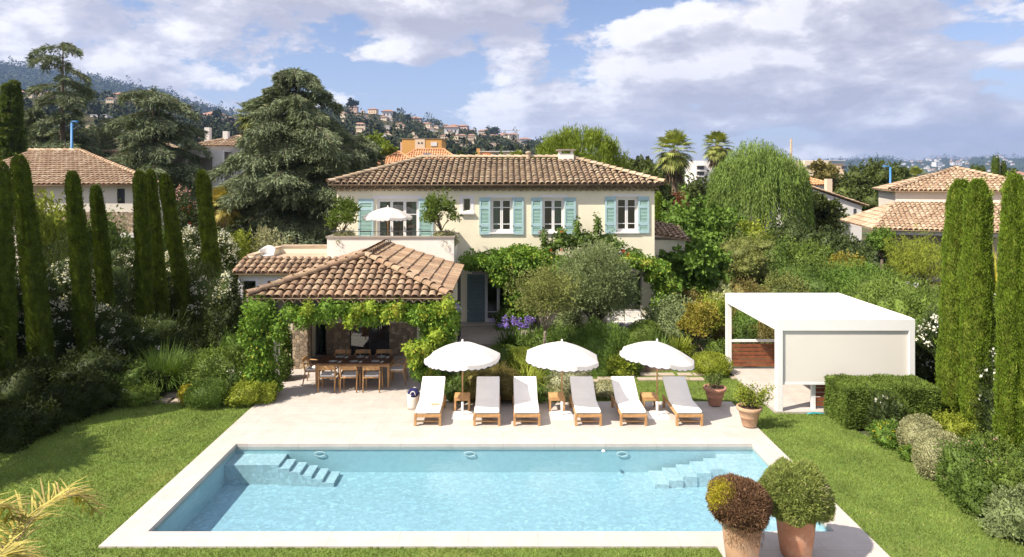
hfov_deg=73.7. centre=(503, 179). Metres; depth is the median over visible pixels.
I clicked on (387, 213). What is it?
parasol
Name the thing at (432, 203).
tree
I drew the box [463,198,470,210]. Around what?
window
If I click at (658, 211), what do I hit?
cypress tree
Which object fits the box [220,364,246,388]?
rose bush
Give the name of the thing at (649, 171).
broadleaf tree
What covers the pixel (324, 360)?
dining table
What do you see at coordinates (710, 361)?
clipped shrub
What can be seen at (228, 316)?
shrub
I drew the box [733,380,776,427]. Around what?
potted tree
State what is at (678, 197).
shrub
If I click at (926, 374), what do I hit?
shrub
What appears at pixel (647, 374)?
stepping stone
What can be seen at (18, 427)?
laurel shrub
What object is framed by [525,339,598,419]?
parasol
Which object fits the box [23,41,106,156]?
cedar tree
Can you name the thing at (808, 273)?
shrub
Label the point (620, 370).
shrub
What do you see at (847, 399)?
clipped hedge
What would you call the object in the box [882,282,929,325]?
shrub
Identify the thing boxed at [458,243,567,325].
climbing vine
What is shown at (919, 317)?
laurel shrub
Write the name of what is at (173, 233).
cypress tree
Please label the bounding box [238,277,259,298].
window
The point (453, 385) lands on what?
shrub
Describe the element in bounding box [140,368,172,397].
shrub
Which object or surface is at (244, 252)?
shrub
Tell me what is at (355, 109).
hillside house
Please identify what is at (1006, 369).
cypress tree
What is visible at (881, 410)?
oleander
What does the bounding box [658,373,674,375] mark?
stepping stone
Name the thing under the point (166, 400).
stepping stone
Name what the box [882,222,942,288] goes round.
shrub
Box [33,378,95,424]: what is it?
laurel shrub
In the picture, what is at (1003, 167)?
cypress tree
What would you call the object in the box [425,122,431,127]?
hillside house
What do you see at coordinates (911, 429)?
clipped shrub
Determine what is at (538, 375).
strap leaf plant
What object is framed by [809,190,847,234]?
broadleaf tree
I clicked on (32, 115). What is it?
cedar tree
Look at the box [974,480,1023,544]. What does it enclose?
shrub
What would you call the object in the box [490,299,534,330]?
agapanthus
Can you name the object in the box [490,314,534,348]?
agapanthus
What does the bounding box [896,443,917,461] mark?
shrub
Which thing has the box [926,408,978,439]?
shrub
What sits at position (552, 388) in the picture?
shrub
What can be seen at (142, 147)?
cedar tree
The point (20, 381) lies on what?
laurel shrub
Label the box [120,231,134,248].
shrub
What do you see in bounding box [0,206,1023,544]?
ground
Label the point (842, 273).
shrub
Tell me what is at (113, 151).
neighbour house
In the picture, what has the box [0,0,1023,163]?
sky
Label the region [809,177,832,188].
neighbour house
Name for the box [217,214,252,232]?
broadleaf tree
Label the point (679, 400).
sun lounger
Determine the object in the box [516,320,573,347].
shrub
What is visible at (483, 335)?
terrace paving
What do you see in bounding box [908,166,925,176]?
broadleaf tree
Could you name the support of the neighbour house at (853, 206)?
on the ground at (386, 344)
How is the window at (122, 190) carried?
in the neighbour house at (49, 167)
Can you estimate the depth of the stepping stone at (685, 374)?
21.63 m
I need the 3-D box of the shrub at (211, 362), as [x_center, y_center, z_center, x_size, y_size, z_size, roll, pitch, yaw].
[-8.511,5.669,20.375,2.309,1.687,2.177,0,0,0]
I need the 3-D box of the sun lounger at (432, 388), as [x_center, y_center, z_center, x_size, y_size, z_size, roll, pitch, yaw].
[-1.897,5.805,17.945,0.680,0.790,1.650,0,0,0]
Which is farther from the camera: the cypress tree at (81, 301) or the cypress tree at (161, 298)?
the cypress tree at (161, 298)
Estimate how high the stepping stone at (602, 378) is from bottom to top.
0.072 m
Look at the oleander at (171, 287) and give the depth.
27.23 m
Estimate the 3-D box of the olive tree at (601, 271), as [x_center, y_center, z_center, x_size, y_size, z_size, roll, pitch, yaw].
[3.459,4.066,25.414,3.729,4.559,3.957,0,0,17]
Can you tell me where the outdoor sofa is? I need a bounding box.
[605,310,645,329]
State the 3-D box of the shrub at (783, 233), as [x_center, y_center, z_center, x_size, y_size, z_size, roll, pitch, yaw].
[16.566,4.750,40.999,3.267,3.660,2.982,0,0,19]
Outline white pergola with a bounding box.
[725,293,914,413]
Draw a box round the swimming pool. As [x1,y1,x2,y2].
[156,450,826,530]
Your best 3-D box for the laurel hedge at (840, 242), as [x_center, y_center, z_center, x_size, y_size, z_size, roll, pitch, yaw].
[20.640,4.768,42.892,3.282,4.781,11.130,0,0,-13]
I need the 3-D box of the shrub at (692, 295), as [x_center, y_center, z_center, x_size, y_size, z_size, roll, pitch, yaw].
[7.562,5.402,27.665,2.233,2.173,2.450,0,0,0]
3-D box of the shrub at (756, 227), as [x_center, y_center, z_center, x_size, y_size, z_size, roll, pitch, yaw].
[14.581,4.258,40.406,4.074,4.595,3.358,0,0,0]
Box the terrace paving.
[459,323,539,349]
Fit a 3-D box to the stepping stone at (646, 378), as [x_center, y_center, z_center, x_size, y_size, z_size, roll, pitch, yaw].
[4.491,6.224,21.212,0.600,0.072,0.280,0,0,0]
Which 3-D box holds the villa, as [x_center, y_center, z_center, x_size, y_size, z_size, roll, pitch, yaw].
[-0.281,2.460,30.855,14.168,7.680,9.190,0,0,0]
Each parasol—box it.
[363,206,412,235]
[424,339,500,419]
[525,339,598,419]
[619,339,694,419]
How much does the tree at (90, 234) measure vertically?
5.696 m
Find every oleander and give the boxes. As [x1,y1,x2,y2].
[14,266,67,364]
[42,232,96,307]
[50,290,102,363]
[90,234,135,319]
[92,297,133,361]
[107,221,169,314]
[113,305,193,361]
[154,317,196,356]
[162,184,198,232]
[164,221,228,278]
[164,239,204,322]
[173,260,232,332]
[199,226,244,294]
[199,245,246,333]
[864,384,912,427]
[915,302,941,385]
[968,347,995,437]
[992,293,996,348]
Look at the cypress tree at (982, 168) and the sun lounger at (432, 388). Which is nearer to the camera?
the sun lounger at (432, 388)
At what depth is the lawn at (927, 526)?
13.32 m
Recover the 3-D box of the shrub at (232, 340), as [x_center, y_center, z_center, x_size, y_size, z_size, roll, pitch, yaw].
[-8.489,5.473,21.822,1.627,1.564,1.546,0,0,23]
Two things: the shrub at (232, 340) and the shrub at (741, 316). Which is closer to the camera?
the shrub at (232, 340)
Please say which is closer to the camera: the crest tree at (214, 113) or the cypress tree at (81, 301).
the cypress tree at (81, 301)
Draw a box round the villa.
[326,149,666,328]
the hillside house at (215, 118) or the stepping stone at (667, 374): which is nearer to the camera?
the stepping stone at (667, 374)
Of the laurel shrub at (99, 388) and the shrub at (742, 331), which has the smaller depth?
the laurel shrub at (99, 388)
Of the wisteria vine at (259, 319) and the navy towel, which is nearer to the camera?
the navy towel
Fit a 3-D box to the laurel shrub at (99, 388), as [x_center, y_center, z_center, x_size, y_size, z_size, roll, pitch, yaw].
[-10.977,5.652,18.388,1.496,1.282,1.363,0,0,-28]
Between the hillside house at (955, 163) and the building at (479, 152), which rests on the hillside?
the building at (479, 152)
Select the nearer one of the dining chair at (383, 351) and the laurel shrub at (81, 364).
the laurel shrub at (81, 364)
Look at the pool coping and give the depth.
12.02 m
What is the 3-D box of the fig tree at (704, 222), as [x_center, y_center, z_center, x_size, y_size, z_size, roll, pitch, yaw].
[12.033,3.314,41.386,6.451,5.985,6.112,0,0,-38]
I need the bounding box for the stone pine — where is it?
[531,124,632,168]
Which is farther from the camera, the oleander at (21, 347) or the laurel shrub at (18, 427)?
the oleander at (21, 347)
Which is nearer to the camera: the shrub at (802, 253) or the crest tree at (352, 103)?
the shrub at (802, 253)
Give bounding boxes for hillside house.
[22,91,37,98]
[90,114,111,117]
[106,97,115,102]
[203,112,225,120]
[349,106,358,112]
[355,123,365,129]
[356,128,363,131]
[367,108,378,114]
[379,116,387,120]
[381,110,394,117]
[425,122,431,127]
[443,125,458,133]
[459,124,468,130]
[507,133,519,139]
[932,162,941,166]
[950,162,961,165]
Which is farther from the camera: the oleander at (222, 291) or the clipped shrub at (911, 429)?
the oleander at (222, 291)
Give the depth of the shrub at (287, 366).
21.04 m
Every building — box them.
[400,138,446,153]
[477,148,513,157]
[685,161,712,186]
[787,160,846,176]
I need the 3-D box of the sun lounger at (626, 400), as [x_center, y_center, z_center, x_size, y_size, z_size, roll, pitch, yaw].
[3.278,5.805,17.945,0.680,0.790,1.650,0,0,0]
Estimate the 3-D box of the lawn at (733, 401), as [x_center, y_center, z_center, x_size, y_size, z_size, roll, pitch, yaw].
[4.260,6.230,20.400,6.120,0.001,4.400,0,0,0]
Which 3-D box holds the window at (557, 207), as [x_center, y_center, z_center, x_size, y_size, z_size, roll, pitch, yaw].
[2.099,1.513,28.835,0.918,1.425,0.310,0,0,0]
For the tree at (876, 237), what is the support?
on the ground at (386, 344)
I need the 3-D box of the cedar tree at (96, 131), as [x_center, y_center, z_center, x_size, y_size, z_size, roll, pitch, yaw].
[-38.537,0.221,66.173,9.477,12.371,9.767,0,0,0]
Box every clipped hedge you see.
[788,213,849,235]
[823,373,941,429]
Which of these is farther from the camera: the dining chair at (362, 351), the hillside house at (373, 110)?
the hillside house at (373, 110)
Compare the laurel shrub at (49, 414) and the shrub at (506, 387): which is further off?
the shrub at (506, 387)
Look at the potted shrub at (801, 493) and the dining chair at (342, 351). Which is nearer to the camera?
the potted shrub at (801, 493)
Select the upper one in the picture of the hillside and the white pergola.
the hillside
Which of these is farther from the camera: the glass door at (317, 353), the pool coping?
the glass door at (317, 353)
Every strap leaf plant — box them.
[507,359,550,387]
[537,381,550,402]
[641,331,682,351]
[666,333,696,356]
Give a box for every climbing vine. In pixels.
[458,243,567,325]
[616,252,683,312]
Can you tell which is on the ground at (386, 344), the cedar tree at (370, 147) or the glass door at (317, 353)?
the cedar tree at (370, 147)
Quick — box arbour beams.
[472,270,645,273]
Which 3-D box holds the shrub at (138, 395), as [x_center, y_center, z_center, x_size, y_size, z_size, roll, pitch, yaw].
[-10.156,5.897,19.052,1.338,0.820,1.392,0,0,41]
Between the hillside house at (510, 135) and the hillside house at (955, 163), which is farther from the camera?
the hillside house at (955, 163)
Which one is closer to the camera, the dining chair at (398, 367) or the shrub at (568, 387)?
the shrub at (568, 387)
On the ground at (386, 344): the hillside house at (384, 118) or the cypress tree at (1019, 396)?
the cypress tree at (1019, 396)
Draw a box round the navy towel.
[407,388,418,397]
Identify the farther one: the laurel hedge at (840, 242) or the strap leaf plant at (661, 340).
the laurel hedge at (840, 242)
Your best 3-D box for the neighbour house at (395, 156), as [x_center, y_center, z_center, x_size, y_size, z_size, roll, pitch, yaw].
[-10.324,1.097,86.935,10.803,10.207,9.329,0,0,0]
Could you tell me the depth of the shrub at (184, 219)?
32.90 m
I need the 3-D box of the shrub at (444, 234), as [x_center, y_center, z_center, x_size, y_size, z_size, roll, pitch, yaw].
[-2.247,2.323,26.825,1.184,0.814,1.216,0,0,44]
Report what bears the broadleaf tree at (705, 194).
on the ground at (386, 344)
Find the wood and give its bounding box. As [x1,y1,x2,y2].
[713,150,1023,172]
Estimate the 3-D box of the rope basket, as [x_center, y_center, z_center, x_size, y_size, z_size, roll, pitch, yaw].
[-2.420,5.935,18.450,0.360,0.530,0.394,0,0,0]
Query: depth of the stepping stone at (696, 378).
21.20 m
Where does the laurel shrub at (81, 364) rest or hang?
on the ground at (386, 344)
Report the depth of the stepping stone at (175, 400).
19.00 m
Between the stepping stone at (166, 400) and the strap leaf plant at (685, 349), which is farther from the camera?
the strap leaf plant at (685, 349)
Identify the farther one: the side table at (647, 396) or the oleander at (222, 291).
the oleander at (222, 291)
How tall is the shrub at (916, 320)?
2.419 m
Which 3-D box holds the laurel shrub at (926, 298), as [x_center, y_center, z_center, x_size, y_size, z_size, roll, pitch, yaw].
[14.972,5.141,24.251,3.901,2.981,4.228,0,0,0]
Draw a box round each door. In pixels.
[315,323,325,354]
[350,325,388,354]
[377,199,418,235]
[485,274,509,321]
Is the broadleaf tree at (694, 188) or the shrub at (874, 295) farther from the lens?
the broadleaf tree at (694, 188)
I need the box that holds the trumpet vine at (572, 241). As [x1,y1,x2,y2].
[538,212,642,257]
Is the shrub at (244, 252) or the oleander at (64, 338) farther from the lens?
the shrub at (244, 252)
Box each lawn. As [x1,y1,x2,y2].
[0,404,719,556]
[592,370,770,411]
[735,404,1023,556]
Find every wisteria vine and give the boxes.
[234,293,289,393]
[277,296,449,331]
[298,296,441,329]
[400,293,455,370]
[405,299,461,382]
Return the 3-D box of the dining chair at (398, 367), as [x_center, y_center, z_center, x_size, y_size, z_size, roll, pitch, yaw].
[-3.160,5.812,20.750,0.599,0.783,0.549,0,0,0]
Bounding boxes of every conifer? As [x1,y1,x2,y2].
[0,78,28,160]
[0,326,11,355]
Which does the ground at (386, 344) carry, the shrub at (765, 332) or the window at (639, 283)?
the shrub at (765, 332)
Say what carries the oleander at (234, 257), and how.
on the ground at (386, 344)
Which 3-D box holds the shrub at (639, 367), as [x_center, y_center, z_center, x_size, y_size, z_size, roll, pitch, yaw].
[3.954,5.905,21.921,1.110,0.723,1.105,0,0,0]
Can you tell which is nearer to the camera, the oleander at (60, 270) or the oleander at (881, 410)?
the oleander at (881, 410)
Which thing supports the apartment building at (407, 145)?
on the ground at (386, 344)
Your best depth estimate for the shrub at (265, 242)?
31.41 m
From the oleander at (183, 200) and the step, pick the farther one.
the oleander at (183, 200)
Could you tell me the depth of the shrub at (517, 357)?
21.40 m
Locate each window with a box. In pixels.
[119,189,124,202]
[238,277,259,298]
[263,277,282,283]
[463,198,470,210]
[491,198,511,231]
[542,198,563,231]
[616,197,636,231]
[620,274,641,309]
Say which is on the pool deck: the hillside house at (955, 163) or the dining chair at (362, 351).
the dining chair at (362, 351)
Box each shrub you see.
[0,349,59,412]
[0,397,44,453]
[13,394,67,440]
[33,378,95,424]
[38,341,124,394]
[71,367,126,416]
[81,336,146,376]
[117,375,163,408]
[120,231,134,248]
[129,225,167,265]
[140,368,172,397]
[163,322,209,361]
[176,190,199,242]
[176,383,191,404]
[177,342,250,391]
[183,376,231,409]
[201,279,246,349]
[215,326,248,366]
[223,225,260,280]
[223,377,265,406]
[246,224,292,252]
[254,380,278,403]
[280,351,294,380]
[329,227,358,244]
[432,229,459,249]
[441,371,465,381]
[444,372,469,402]
[460,359,504,403]
[489,343,522,368]
[494,363,518,402]
[502,346,540,375]
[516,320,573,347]
[538,369,558,385]
[540,383,567,401]
[542,370,594,387]
[553,307,584,333]
[553,324,580,343]
[563,380,571,402]
[566,315,635,377]
[594,378,614,399]
[602,346,639,375]
[622,318,664,344]
[624,361,643,373]
[638,292,707,349]
[672,188,691,208]
[675,286,709,334]
[692,350,733,377]
[698,289,733,337]
[702,337,732,353]
[704,472,773,556]
[711,321,736,343]
[717,220,757,287]
[729,275,771,324]
[732,310,769,327]
[732,321,760,347]
[736,213,771,241]
[748,320,774,347]
[752,225,795,291]
[756,268,810,292]
[756,455,836,556]
[762,255,853,295]
[765,228,801,248]
[783,237,844,270]
[808,257,902,295]
[824,249,865,268]
[839,263,938,302]
[859,277,903,304]
[859,284,940,319]
[865,418,902,450]
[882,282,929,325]
[885,388,911,426]
[895,413,942,446]
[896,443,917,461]
[911,429,965,479]
[912,317,931,338]
[914,299,939,322]
[915,330,937,383]
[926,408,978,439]
[933,462,947,491]
[943,459,1004,519]
[967,452,1023,496]
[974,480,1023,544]
[1008,438,1023,465]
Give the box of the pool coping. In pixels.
[98,438,878,547]
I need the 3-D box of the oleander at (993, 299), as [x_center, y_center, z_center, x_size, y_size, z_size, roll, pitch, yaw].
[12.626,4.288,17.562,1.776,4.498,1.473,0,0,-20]
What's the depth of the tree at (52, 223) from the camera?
28.27 m
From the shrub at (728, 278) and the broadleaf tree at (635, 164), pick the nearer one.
the shrub at (728, 278)
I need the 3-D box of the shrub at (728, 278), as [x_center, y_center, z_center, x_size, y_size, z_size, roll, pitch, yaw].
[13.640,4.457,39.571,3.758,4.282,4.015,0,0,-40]
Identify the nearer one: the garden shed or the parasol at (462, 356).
the parasol at (462, 356)
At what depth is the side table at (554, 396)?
18.21 m
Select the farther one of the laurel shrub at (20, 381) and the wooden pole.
the wooden pole
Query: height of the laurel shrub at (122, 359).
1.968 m
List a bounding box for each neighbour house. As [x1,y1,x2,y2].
[1,148,163,278]
[101,139,177,169]
[162,127,265,229]
[378,148,454,164]
[765,179,868,245]
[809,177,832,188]
[839,165,1005,281]
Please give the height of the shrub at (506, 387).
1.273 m
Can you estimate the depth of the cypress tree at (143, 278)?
24.03 m
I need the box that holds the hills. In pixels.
[713,156,1023,178]
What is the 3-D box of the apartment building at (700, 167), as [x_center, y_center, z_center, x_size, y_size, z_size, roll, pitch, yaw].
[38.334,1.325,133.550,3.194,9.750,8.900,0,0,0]
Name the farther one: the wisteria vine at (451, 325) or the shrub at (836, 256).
the shrub at (836, 256)
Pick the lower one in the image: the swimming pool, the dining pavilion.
the swimming pool
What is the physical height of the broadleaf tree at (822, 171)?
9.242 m
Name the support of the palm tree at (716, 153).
on the ground at (386, 344)
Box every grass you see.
[131,339,204,391]
[932,248,997,285]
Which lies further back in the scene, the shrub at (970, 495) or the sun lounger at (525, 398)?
the sun lounger at (525, 398)
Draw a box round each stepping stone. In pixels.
[149,398,171,403]
[161,392,178,397]
[170,398,187,403]
[597,377,610,379]
[637,377,655,380]
[639,373,655,375]
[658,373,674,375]
[677,373,692,375]
[688,377,704,380]
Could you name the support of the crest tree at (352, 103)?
on the hillside
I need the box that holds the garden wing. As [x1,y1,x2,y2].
[232,245,341,356]
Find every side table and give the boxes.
[454,392,470,410]
[548,392,564,411]
[640,392,658,410]
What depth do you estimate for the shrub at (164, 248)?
29.86 m
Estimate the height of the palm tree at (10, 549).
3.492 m
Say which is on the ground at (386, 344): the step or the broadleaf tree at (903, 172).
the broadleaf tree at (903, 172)
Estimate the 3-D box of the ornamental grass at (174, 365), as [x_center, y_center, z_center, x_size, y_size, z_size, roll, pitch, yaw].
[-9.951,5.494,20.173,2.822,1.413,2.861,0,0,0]
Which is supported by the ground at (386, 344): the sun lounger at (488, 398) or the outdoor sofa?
the outdoor sofa
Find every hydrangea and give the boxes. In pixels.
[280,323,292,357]
[706,280,733,302]
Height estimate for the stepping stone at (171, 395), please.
0.072 m
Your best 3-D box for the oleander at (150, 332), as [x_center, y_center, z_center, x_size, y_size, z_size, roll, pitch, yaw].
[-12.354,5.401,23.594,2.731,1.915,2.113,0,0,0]
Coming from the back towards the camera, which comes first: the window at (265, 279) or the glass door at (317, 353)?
the glass door at (317, 353)
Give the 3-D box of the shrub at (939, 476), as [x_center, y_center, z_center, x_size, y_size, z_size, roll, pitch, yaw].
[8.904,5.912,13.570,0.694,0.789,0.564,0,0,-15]
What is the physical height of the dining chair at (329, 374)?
0.783 m
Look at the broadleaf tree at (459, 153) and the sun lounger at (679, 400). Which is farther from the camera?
the broadleaf tree at (459, 153)
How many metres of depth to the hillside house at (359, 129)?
581.24 m
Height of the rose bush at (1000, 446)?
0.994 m
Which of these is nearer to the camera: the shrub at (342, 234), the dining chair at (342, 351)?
the dining chair at (342, 351)
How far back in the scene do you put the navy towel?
18.34 m
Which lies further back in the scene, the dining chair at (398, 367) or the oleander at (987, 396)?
the dining chair at (398, 367)
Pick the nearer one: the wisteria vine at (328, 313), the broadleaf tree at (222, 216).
the wisteria vine at (328, 313)
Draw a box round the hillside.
[0,83,740,196]
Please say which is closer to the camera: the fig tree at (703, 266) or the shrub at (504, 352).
the shrub at (504, 352)
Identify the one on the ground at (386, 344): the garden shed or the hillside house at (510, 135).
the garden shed
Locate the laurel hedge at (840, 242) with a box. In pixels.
[767,215,904,276]
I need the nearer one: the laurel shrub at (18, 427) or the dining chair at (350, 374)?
the laurel shrub at (18, 427)
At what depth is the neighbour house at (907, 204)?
42.44 m
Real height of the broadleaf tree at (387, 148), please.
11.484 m
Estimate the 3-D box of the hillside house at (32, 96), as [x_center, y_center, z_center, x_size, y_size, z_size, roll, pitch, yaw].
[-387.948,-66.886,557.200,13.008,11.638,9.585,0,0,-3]
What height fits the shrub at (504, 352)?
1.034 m
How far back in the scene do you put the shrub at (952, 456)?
13.36 m
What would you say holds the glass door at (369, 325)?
in the dining pavilion
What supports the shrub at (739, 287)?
on the ground at (386, 344)
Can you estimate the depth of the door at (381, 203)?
28.70 m
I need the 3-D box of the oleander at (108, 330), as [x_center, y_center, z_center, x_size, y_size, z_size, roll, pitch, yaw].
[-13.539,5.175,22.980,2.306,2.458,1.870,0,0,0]
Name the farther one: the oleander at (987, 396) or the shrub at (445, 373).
the shrub at (445, 373)
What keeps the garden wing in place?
on the ground at (386, 344)
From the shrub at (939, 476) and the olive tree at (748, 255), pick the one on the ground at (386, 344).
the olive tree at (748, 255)
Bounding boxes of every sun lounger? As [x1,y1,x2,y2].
[414,376,445,425]
[473,376,500,425]
[513,376,539,425]
[569,376,601,425]
[611,376,646,425]
[662,376,702,425]
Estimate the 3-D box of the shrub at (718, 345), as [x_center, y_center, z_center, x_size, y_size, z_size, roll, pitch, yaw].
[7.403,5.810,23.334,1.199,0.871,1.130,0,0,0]
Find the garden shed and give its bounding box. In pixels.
[655,220,690,292]
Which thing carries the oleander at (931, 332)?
on the ground at (386, 344)
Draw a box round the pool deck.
[218,355,889,556]
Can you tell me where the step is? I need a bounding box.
[461,322,531,325]
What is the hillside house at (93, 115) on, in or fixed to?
on the hillside
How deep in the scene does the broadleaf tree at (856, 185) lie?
65.47 m
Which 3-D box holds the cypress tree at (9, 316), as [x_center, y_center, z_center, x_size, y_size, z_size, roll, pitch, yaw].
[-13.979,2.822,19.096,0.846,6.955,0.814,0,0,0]
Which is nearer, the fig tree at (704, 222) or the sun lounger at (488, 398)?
the sun lounger at (488, 398)
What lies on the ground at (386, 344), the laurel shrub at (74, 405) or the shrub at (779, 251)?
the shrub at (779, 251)
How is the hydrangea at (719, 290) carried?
on the ground at (386, 344)
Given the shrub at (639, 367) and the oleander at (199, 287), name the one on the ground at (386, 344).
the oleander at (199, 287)
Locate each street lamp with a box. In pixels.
[70,121,77,147]
[882,166,890,182]
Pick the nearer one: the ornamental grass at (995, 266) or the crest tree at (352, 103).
the ornamental grass at (995, 266)
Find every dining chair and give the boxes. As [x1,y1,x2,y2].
[302,356,324,385]
[317,366,339,392]
[331,349,350,378]
[339,366,360,392]
[351,349,370,378]
[362,366,382,392]
[373,349,391,378]
[389,358,408,385]
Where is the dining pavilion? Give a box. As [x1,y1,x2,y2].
[245,239,463,392]
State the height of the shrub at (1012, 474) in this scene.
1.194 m
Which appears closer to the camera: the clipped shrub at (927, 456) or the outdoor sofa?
the clipped shrub at (927, 456)
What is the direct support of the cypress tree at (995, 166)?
on the ground at (386, 344)
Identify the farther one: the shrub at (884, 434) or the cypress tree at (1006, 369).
the shrub at (884, 434)
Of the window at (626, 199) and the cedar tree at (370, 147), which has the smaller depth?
the window at (626, 199)
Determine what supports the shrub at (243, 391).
on the ground at (386, 344)
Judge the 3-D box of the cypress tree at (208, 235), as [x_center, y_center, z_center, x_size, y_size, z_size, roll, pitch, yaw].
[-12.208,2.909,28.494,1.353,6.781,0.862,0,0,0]
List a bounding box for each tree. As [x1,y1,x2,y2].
[0,157,19,376]
[0,474,110,556]
[7,151,57,368]
[14,189,91,281]
[16,105,58,150]
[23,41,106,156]
[61,169,97,357]
[73,117,127,157]
[86,199,129,266]
[88,183,116,318]
[102,86,213,207]
[129,168,154,325]
[145,168,171,320]
[158,172,195,330]
[195,67,372,248]
[195,169,221,281]
[211,109,221,117]
[212,186,244,239]
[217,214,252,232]
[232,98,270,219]
[323,195,362,232]
[345,132,385,170]
[346,97,358,111]
[365,130,384,144]
[376,137,398,165]
[419,186,462,230]
[455,149,480,158]
[484,126,500,134]
[503,252,584,370]
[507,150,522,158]
[551,229,647,324]
[621,152,662,186]
[634,157,679,193]
[651,128,696,191]
[655,191,662,221]
[657,228,733,298]
[660,185,682,211]
[661,185,751,247]
[674,297,723,352]
[678,170,708,208]
[701,130,733,170]
[701,183,729,216]
[703,369,726,406]
[705,136,815,236]
[717,223,776,287]
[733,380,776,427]
[807,158,840,192]
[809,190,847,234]
[833,158,878,210]
[835,155,904,233]
[863,224,898,268]
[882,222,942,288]
[883,160,914,180]
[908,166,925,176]
[933,176,968,413]
[952,175,996,432]
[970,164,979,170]
[979,165,986,171]
[988,169,1023,451]
[990,154,1000,174]
[1000,160,1006,175]
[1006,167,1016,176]
[1009,181,1023,450]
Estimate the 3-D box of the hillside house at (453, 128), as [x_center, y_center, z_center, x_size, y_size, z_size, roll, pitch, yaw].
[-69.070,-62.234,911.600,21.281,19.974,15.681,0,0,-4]
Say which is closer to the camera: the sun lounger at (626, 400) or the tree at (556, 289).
the sun lounger at (626, 400)
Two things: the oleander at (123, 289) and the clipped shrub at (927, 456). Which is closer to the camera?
the clipped shrub at (927, 456)
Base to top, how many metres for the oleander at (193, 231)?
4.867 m
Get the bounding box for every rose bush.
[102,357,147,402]
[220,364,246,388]
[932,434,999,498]
[959,425,1021,465]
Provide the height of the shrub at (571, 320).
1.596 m
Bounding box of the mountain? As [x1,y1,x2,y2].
[0,56,237,118]
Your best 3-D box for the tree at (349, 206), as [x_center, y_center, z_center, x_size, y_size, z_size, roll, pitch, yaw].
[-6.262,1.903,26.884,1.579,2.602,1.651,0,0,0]
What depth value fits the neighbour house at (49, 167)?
37.13 m
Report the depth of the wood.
4083.90 m
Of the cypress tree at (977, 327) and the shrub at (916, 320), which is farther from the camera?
the shrub at (916, 320)
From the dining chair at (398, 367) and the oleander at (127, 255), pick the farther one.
the oleander at (127, 255)
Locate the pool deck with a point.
(296, 409)
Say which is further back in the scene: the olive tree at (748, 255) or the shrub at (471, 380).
the olive tree at (748, 255)
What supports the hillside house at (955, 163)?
on the hills
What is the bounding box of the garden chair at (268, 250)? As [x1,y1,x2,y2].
[259,245,274,258]
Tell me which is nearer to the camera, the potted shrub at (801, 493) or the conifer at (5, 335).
the potted shrub at (801, 493)
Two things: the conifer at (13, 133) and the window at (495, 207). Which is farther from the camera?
the conifer at (13, 133)
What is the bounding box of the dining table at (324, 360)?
[314,356,394,387]
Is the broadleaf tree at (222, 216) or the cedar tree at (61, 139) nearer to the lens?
the broadleaf tree at (222, 216)
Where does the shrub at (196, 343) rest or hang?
on the ground at (386, 344)
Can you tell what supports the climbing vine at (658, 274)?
attached to the villa
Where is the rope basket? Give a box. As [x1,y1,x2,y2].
[407,387,419,409]
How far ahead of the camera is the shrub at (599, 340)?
21.95 m
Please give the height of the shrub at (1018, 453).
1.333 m
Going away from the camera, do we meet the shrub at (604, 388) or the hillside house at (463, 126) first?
the shrub at (604, 388)
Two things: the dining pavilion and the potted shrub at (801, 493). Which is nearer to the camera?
the potted shrub at (801, 493)
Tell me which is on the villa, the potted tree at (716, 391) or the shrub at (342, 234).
the shrub at (342, 234)
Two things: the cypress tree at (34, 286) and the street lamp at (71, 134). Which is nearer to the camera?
the cypress tree at (34, 286)
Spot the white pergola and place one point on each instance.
(818, 337)
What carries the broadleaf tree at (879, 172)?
on the ground at (386, 344)
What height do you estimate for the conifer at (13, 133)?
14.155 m
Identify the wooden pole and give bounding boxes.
[790,139,791,156]
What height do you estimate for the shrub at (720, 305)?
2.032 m
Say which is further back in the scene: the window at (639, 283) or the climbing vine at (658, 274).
the window at (639, 283)
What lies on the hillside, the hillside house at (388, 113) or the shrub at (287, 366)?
the hillside house at (388, 113)
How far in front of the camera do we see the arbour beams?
27.30 m
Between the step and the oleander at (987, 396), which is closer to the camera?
the oleander at (987, 396)
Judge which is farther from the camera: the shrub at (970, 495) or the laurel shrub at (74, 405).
the laurel shrub at (74, 405)
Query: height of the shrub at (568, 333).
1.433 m
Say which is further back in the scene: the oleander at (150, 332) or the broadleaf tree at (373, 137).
the broadleaf tree at (373, 137)
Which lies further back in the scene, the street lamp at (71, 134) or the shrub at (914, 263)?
the street lamp at (71, 134)
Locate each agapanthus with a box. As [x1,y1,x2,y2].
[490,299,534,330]
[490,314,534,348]
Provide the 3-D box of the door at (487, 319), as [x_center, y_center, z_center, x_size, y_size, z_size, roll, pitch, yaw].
[-0.205,4.972,28.705,1.113,2.017,0.110,0,0,0]
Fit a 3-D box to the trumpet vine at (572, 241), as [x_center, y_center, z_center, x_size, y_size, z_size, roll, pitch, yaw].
[3.565,2.343,27.794,4.364,2.052,1.320,0,0,0]
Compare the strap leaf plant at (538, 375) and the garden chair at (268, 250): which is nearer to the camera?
the strap leaf plant at (538, 375)

